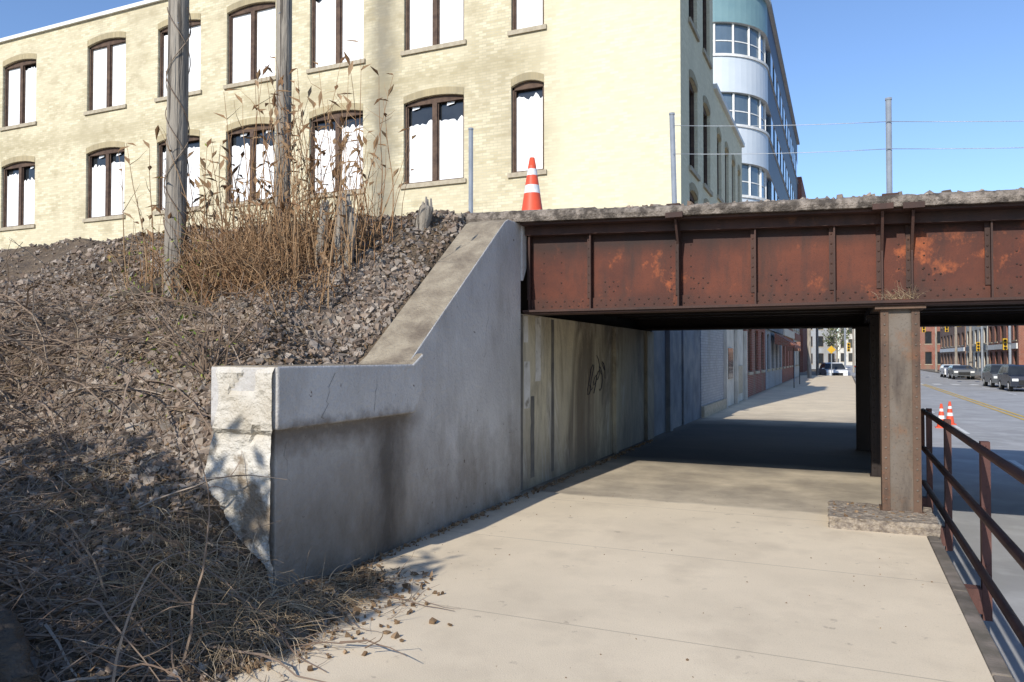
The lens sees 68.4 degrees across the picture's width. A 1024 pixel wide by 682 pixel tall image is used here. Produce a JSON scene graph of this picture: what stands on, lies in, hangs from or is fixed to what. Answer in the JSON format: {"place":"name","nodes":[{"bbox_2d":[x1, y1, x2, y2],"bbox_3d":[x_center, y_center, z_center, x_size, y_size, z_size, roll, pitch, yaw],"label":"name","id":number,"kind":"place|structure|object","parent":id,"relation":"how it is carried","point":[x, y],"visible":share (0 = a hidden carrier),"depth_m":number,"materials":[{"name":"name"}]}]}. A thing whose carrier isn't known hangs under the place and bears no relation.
{"place":"outdoors","nodes":[
{"label":"outdoors","id":0,"kind":"place"},
{"bbox_2d":[0,214,461,681],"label":"embankment ground","id":1,"kind":"structure","parent":0,"point":[27,263],"depth_m":5.50,"materials":[{"name":"soil"}]},
{"bbox_2d":[0,605,38,681],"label":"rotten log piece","id":2,"kind":"object","parent":1,"relation":"on","point":[16,664],"visible":1,"depth_m":3.36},
{"bbox_2d":[0,258,219,340],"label":"fallen log","id":3,"kind":"object","parent":1,"relation":"on","point":[147,286],"visible":0.14,"depth_m":7.57,"materials":[{"name":"brown wood"}]},
{"bbox_2d":[101,144,234,415],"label":"dry weeds","id":4,"kind":"object","parent":1,"relation":"on","point":[154,248],"visible":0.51,"depth_m":7.09,"materials":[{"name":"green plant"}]},
{"bbox_2d":[0,338,349,681],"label":"brush pile","id":5,"kind":"object","parent":1,"relation":"on","point":[85,635],"visible":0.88,"depth_m":4.13,"materials":[{"name":"brown plant"}]},
{"bbox_2d":[163,0,188,298],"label":"utility pole","id":6,"kind":"object","parent":1,"relation":"on","point":[178,76],"visible":0.81,"depth_m":7.58,"materials":[{"name":"grey wood"}]},
{"bbox_2d":[162,7,190,287],"bbox_3d":[-3.404,-1.757,7.650,0.267,3.250,0.234,-1,-1,24],"label":"vine on pole","id":7,"kind":"object","parent":6,"relation":"attached to","point":[174,133],"visible":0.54,"depth_m":7.58,"materials":[{"name":"brown plant"}]},
{"bbox_2d":[0,383,360,681],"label":"scattered stones","id":8,"kind":"object","parent":1,"relation":"on","point":[195,508],"visible":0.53,"depth_m":4.43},
{"bbox_2d":[123,264,306,379],"bbox_3d":[-2.301,-0.131,6.059,1.424,0.879,1.036,0,-1,5],"label":"bare shrub","id":9,"kind":"object","parent":1,"relation":"on","point":[201,362],"visible":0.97,"depth_m":5.91,"materials":[{"name":"brown plant"}]},
{"bbox_2d":[0,268,430,681],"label":"dry grass tuft","id":10,"kind":"object","parent":1,"relation":"on","point":[303,607],"visible":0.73,"depth_m":4.50,"materials":[{"name":"brown plant"}]},
{"bbox_2d":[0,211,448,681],"bbox_3d":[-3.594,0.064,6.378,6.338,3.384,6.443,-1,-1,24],"label":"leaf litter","id":11,"kind":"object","parent":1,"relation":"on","point":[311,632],"visible":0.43,"depth_m":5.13,"materials":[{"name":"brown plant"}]},
{"bbox_2d":[0,237,452,610],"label":"brush pile","id":12,"kind":"object","parent":1,"relation":"on","point":[55,339],"visible":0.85,"depth_m":6.38,"materials":[{"name":"brown plant"}]},
{"bbox_2d":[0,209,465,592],"bbox_3d":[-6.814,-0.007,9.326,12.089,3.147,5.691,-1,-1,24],"label":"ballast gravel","id":13,"kind":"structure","parent":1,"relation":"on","point":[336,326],"depth_m":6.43,"materials":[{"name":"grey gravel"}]},
{"bbox_2d":[202,367,274,588],"bbox_3d":[-1.838,1.049,5.388,0.906,1.735,0.702,-1,-1,24],"label":"broken end","id":14,"kind":"object","parent":1,"relation":"on","point":[242,424],"visible":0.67,"depth_m":5.03,"materials":[{"name":"white concrete"}]},
{"bbox_2d":[107,167,407,315],"bbox_3d":[-2.660,-1.092,7.910,3.154,1.878,2.475,-1,-1,24],"label":"bare shrub","id":15,"kind":"object","parent":1,"relation":"on","point":[236,261],"visible":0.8,"depth_m":7.33,"materials":[{"name":"brown plant"}]},
{"bbox_2d":[107,40,416,312],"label":"dry weed stalks","id":16,"kind":"object","parent":1,"relation":"on","point":[298,181],"visible":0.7,"depth_m":7.88,"materials":[{"name":"brown plant"}]},
{"bbox_2d":[275,0,291,259],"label":"utility pole","id":17,"kind":"object","parent":1,"relation":"on","point":[284,36],"visible":0.59,"depth_m":8.45,"materials":[{"name":"brown wood"}]},
{"bbox_2d":[314,200,328,267],"bbox_3d":[-1.998,-1.058,7.893,0.193,0.843,0.117,-1,-1,24],"label":"wooden post stump","id":18,"kind":"object","parent":1,"relation":"on","point":[322,227],"visible":0.53,"depth_m":7.85,"materials":[{"name":"grey wood"}]},
{"bbox_2d":[331,191,351,266],"bbox_3d":[-1.800,-1.118,7.918,0.249,0.905,0.187,-1,-1,24],"label":"wooden post stump","id":19,"kind":"object","parent":1,"relation":"on","point":[338,231],"visible":0.48,"depth_m":7.84,"materials":[{"name":"grey wood"}]},
{"bbox_2d":[344,207,357,266],"bbox_3d":[-1.675,-1.015,7.805,0.184,0.717,0.105,-1,-1,24],"label":"wooden post stump","id":20,"kind":"object","parent":1,"relation":"on","point":[351,221],"visible":0.55,"depth_m":7.76,"materials":[{"name":"grey wood"}]},
{"bbox_2d":[211,219,520,587],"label":"concrete retaining wall","id":21,"kind":"structure","parent":1,"relation":"on","point":[395,468],"depth_m":6.65,"materials":[{"name":"grey concrete"}]},
{"bbox_2d":[280,285,490,471],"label":"cracks","id":22,"kind":"object","parent":21,"relation":"attached to","point":[374,407],"visible":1,"depth_m":5.43,"materials":[{"name":"paint"}]},
{"bbox_2d":[415,197,433,230],"bbox_3d":[-1.000,-1.405,8.501,0.244,0.418,0.187,-1,-1,24],"label":"wooden post stump","id":23,"kind":"object","parent":1,"relation":"on","point":[424,216],"visible":0.93,"depth_m":8.43,"materials":[{"name":"grey wood"}]},
{"bbox_2d":[521,261,653,491],"bbox_3d":[0.994,0.463,12.159,1.040,3.000,6.820,-1,-1,24],"label":"bridge abutment","id":24,"kind":"object","parent":1,"relation":"on","point":[568,424],"visible":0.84,"depth_m":10.99,"materials":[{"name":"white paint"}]},
{"bbox_2d":[587,355,604,394],"bbox_3d":[1.316,0.519,11.727,0.012,0.598,0.921,-1,-1,24],"label":"graffiti tag","id":25,"kind":"object","parent":24,"relation":"attached to","point":[599,371],"visible":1,"depth_m":11.67,"materials":[{"name":"paint"}]},
{"bbox_2d":[651,330,681,436],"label":"retaining wall","id":26,"kind":"structure","parent":1,"relation":"on","point":[667,381],"depth_m":16.20,"materials":[{"name":"grey concrete"}]},
{"bbox_2d":[0,0,1023,358],"label":"sky","id":27,"kind":"structure","parent":0,"point":[936,60],"materials":[{"name":"blue"}]},
{"bbox_2d":[226,375,993,681],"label":"sidewalk","id":28,"kind":"structure","parent":0,"point":[556,595],"depth_m":5.38,"materials":[{"name":"concrete"}]},
{"bbox_2d":[191,550,460,681],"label":"dry twig","id":29,"kind":"object","parent":28,"relation":"on","point":[358,641],"visible":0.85,"depth_m":4.16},
{"bbox_2d":[0,0,742,330],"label":"walls and windows","id":30,"kind":"structure","parent":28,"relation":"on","point":[579,101],"depth_m":21.58,"materials":[{"name":"beige brick"}]},
{"bbox_2d":[0,0,744,147],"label":"roof coping","id":31,"kind":"object","parent":30,"relation":"on","point":[149,2],"visible":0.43,"depth_m":26.26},
{"bbox_2d":[245,439,924,675],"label":"debris along wall","id":32,"kind":"structure","parent":28,"relation":"on","point":[357,611],"depth_m":5.14,"materials":[{"name":"brown plant"}]},
{"bbox_2d":[282,493,932,677],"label":"sidewalk pebbles","id":33,"kind":"object","parent":28,"relation":"on","point":[687,659],"visible":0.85,"depth_m":5.41,"materials":[{"name":"grey stone"}]},
{"bbox_2d":[682,330,747,424],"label":"street level wall","id":34,"kind":"structure","parent":28,"relation":"on","point":[714,372],"depth_m":21.53,"materials":[{"name":"grey brick"}]},
{"bbox_2d":[743,329,765,396],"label":"red brick shop","id":35,"kind":"structure","parent":28,"relation":"on","point":[756,370],"depth_m":33.60,"materials":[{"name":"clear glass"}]},
{"bbox_2d":[765,329,782,388],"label":"grey shop","id":36,"kind":"structure","parent":28,"relation":"on","point":[773,364],"depth_m":41.33,"materials":[{"name":"paint"}]},
{"bbox_2d":[774,333,800,383],"bbox_3d":[15.524,1.066,42.317,1.000,2.900,6.000,-1,-1,24],"label":"shop awning","id":37,"kind":"object","parent":28,"relation":"on","point":[781,340],"visible":1,"depth_m":39.71,"materials":[{"name":"red fabric"}]},
{"bbox_2d":[782,329,794,382],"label":"brick shop","id":38,"kind":"structure","parent":28,"relation":"on","point":[787,364],"depth_m":52.14,"materials":[{"name":"red brick"}]},
{"bbox_2d":[787,340,800,381],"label":"street sign","id":39,"kind":"object","parent":28,"relation":"on","point":[791,348],"visible":0.5,"depth_m":48.72,"materials":[{"name":"brown metal"}]},
{"bbox_2d":[793,329,800,376],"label":"cream shop","id":40,"kind":"structure","parent":28,"relation":"on","point":[797,336],"depth_m":62.97,"materials":[{"name":"paint"}]},
{"bbox_2d":[807,329,811,377],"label":"utility pole","id":41,"kind":"object","parent":28,"relation":"on","point":[809,372],"depth_m":58.54,"materials":[{"name":"brown wood"}]},
{"bbox_2d":[827,346,835,375],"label":"street sign","id":42,"kind":"object","parent":28,"relation":"on","point":[831,349],"visible":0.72,"depth_m":64.39,"materials":[{"name":"yellow metal"}]},
{"bbox_2d":[800,359,838,374],"bbox_3d":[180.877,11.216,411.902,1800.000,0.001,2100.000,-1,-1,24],"label":"ground","id":43,"kind":"structure","parent":0,"point":[813,372],"depth_m":114.21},
{"bbox_2d":[403,189,1023,539],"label":"railway girder bridge","id":44,"kind":"structure","parent":43,"relation":"on","point":[957,258],"depth_m":7.79,"materials":[{"name":"metal"}]},
{"bbox_2d":[521,226,525,280],"bbox_3d":[-0.095,-1.036,9.001,0.530,0.660,0.118,-1,-1,24],"label":"end pilaster","id":45,"kind":"object","parent":44,"relation":"attached to","point":[523,253],"visible":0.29,"depth_m":8.86,"materials":[{"name":"paint"}]},
{"bbox_2d":[522,157,542,209],"bbox_3d":[0.238,-1.823,8.893,0.340,0.680,0.340,-1,-1,24],"label":"traffic cone","id":46,"kind":"object","parent":44,"relation":"on","point":[532,199],"visible":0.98,"depth_m":8.82,"materials":[{"name":"orange plastic"}]},
{"bbox_2d":[461,187,1023,213],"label":"ballast on deck","id":47,"kind":"object","parent":44,"relation":"on","point":[838,196],"visible":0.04,"depth_m":7.62,"materials":[{"name":"gravel"}]},
{"bbox_2d":[468,97,1023,212],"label":"cable fence","id":48,"kind":"object","parent":44,"relation":"on","point":[888,121],"visible":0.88,"depth_m":7.62,"materials":[{"name":"grey metal"}]},
{"bbox_2d":[876,283,924,299],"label":"weeds on column cap","id":49,"kind":"object","parent":44,"relation":"on","point":[905,296],"visible":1,"depth_m":7.22,"materials":[{"name":"brown plant"}]},
{"bbox_2d":[816,329,818,374],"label":"utility pole","id":50,"kind":"object","parent":43,"relation":"on","point":[817,355],"visible":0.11,"depth_m":83.34,"materials":[{"name":"grey wood"}]},
{"bbox_2d":[811,328,836,368],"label":"office block","id":51,"kind":"structure","parent":43,"relation":"on","point":[824,355],"depth_m":138.87,"materials":[{"name":"grey concrete"}]},
{"bbox_2d":[822,328,850,362],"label":"street tree","id":52,"kind":"object","parent":43,"relation":"on","point":[836,339],"visible":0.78,"depth_m":128.45,"materials":[{"name":"green plant"}]},
{"bbox_2d":[844,328,849,367],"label":"traffic light","id":53,"kind":"object","parent":43,"relation":"on","point":[848,347],"visible":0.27,"depth_m":78.13,"materials":[{"name":"grey metal"}]},
{"bbox_2d":[855,379,996,383],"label":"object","id":54,"kind":"structure","parent":0,"point":[955,381],"depth_m":68.40,"materials":[{"name":"concrete"}]},
{"bbox_2d":[819,363,847,375],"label":"white suv","id":55,"kind":"object","parent":54,"relation":"on","point":[838,369],"visible":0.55,"depth_m":71.49,"materials":[{"name":"paint"}]},
{"bbox_2d":[987,326,1023,364],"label":"red brick building","id":56,"kind":"structure","parent":54,"relation":"on","point":[997,354],"depth_m":73.80,"materials":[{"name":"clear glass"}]},
{"bbox_2d":[846,365,1023,681],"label":"road","id":57,"kind":"structure","parent":0,"point":[1002,433],"depth_m":13.36,"materials":[{"name":"grey asphalt"}]},
{"bbox_2d":[839,328,854,364],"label":"distant cream block","id":58,"kind":"structure","parent":57,"relation":"on","point":[848,357],"depth_m":210.17,"materials":[{"name":"beige concrete"}]},
{"bbox_2d":[852,329,854,372],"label":"utility pole","id":59,"kind":"object","parent":57,"relation":"on","point":[853,359],"visible":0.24,"depth_m":109.23,"materials":[{"name":"grey wood"}]},
{"bbox_2d":[920,327,940,369],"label":"distant brick block","id":60,"kind":"structure","parent":57,"relation":"on","point":[927,348],"depth_m":131.88,"materials":[{"name":"red brick"}]},
{"bbox_2d":[852,376,1015,681],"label":"sidewalk kerb wall","id":61,"kind":"structure","parent":57,"relation":"on","point":[994,660],"depth_m":4.61,"materials":[{"name":"concrete"}]},
{"bbox_2d":[935,404,944,427],"bbox_3d":[13.416,2.335,23.552,0.340,0.750,0.340,-1,-1,24],"label":"traffic cone","id":62,"kind":"object","parent":57,"relation":"on","point":[941,416],"visible":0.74,"depth_m":23.50,"materials":[{"name":"orange plastic"}]},
{"bbox_2d":[946,401,956,424],"bbox_3d":[14.386,2.361,24.765,0.340,0.750,0.340,-1,-1,24],"label":"traffic cone","id":63,"kind":"object","parent":57,"relation":"on","point":[949,413],"visible":0.91,"depth_m":24.70,"materials":[{"name":"orange plastic"}]},
{"bbox_2d":[940,364,963,377],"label":"parked car","id":64,"kind":"object","parent":57,"relation":"on","point":[943,370],"visible":0.52,"depth_m":82.03,"materials":[{"name":"white paint"}]},
{"bbox_2d":[947,365,974,379],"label":"parked car","id":65,"kind":"object","parent":57,"relation":"on","point":[953,371],"visible":1,"depth_m":74.54,"materials":[{"name":"grey paint"}]},
{"bbox_2d":[921,408,1023,646],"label":"steel railing","id":66,"kind":"object","parent":57,"relation":"on","point":[985,593],"visible":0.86,"depth_m":5.60,"materials":[{"name":"brown metal"}]},
{"bbox_2d":[921,374,1023,469],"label":"road markings","id":67,"kind":"object","parent":57,"relation":"on","point":[1012,461],"visible":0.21,"depth_m":31.64,"materials":[{"name":"yellow paint"}]},
{"bbox_2d":[982,364,1021,387],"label":"parked suv","id":68,"kind":"object","parent":57,"relation":"on","point":[990,372],"visible":0.51,"depth_m":55.55,"materials":[{"name":"grey paint"}]},
{"bbox_2d":[997,365,1023,390],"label":"parked suv","id":69,"kind":"object","parent":57,"relation":"on","point":[1009,376],"visible":1,"depth_m":48.99,"materials":[{"name":"grey paint"}]},
{"bbox_2d":[920,369,1023,387],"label":"sidewalk","id":70,"kind":"structure","parent":0,"point":[977,377],"depth_m":103.56,"materials":[{"name":"concrete"}]},
{"bbox_2d":[935,327,937,371],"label":"utility pole","id":71,"kind":"object","parent":70,"relation":"on","point":[936,366],"visible":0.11,"depth_m":109.38,"materials":[{"name":"brown wood"}]},
{"bbox_2d":[940,326,965,364],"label":"brown brick building","id":72,"kind":"structure","parent":70,"relation":"on","point":[947,346],"depth_m":108.94,"materials":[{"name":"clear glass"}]},
{"bbox_2d":[922,326,983,378],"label":"traffic light","id":73,"kind":"object","parent":70,"relation":"on","point":[977,347],"visible":0.65,"depth_m":73.26,"materials":[{"name":"grey metal"}]},
{"bbox_2d":[954,327,957,363],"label":"utility pole","id":74,"kind":"object","parent":70,"relation":"on","point":[956,355],"visible":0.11,"depth_m":90.15,"materials":[{"name":"brown wood"}]},
{"bbox_2d":[969,326,972,376],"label":"utility pole","id":75,"kind":"object","parent":70,"relation":"on","point":[970,345],"visible":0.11,"depth_m":79.20,"materials":[{"name":"brown wood"}]},
{"bbox_2d":[966,326,988,374],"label":"cream storefront","id":76,"kind":"object","parent":70,"relation":"on","point":[976,355],"visible":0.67,"depth_m":88.74,"materials":[{"name":"beige"}]},
{"bbox_2d":[958,326,1011,363],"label":"traffic light","id":77,"kind":"object","parent":70,"relation":"on","point":[1004,343],"visible":0.26,"depth_m":60.05,"materials":[{"name":"metal"}]},
{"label":"corner brick block","id":78,"kind":"object","parent":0,"visible":0},
{"bbox_2d":[713,0,806,371],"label":"curved apartment tower","id":79,"kind":"structure","parent":78,"relation":"on","point":[749,77],"depth_m":47.54,"materials":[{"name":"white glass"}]}
]}

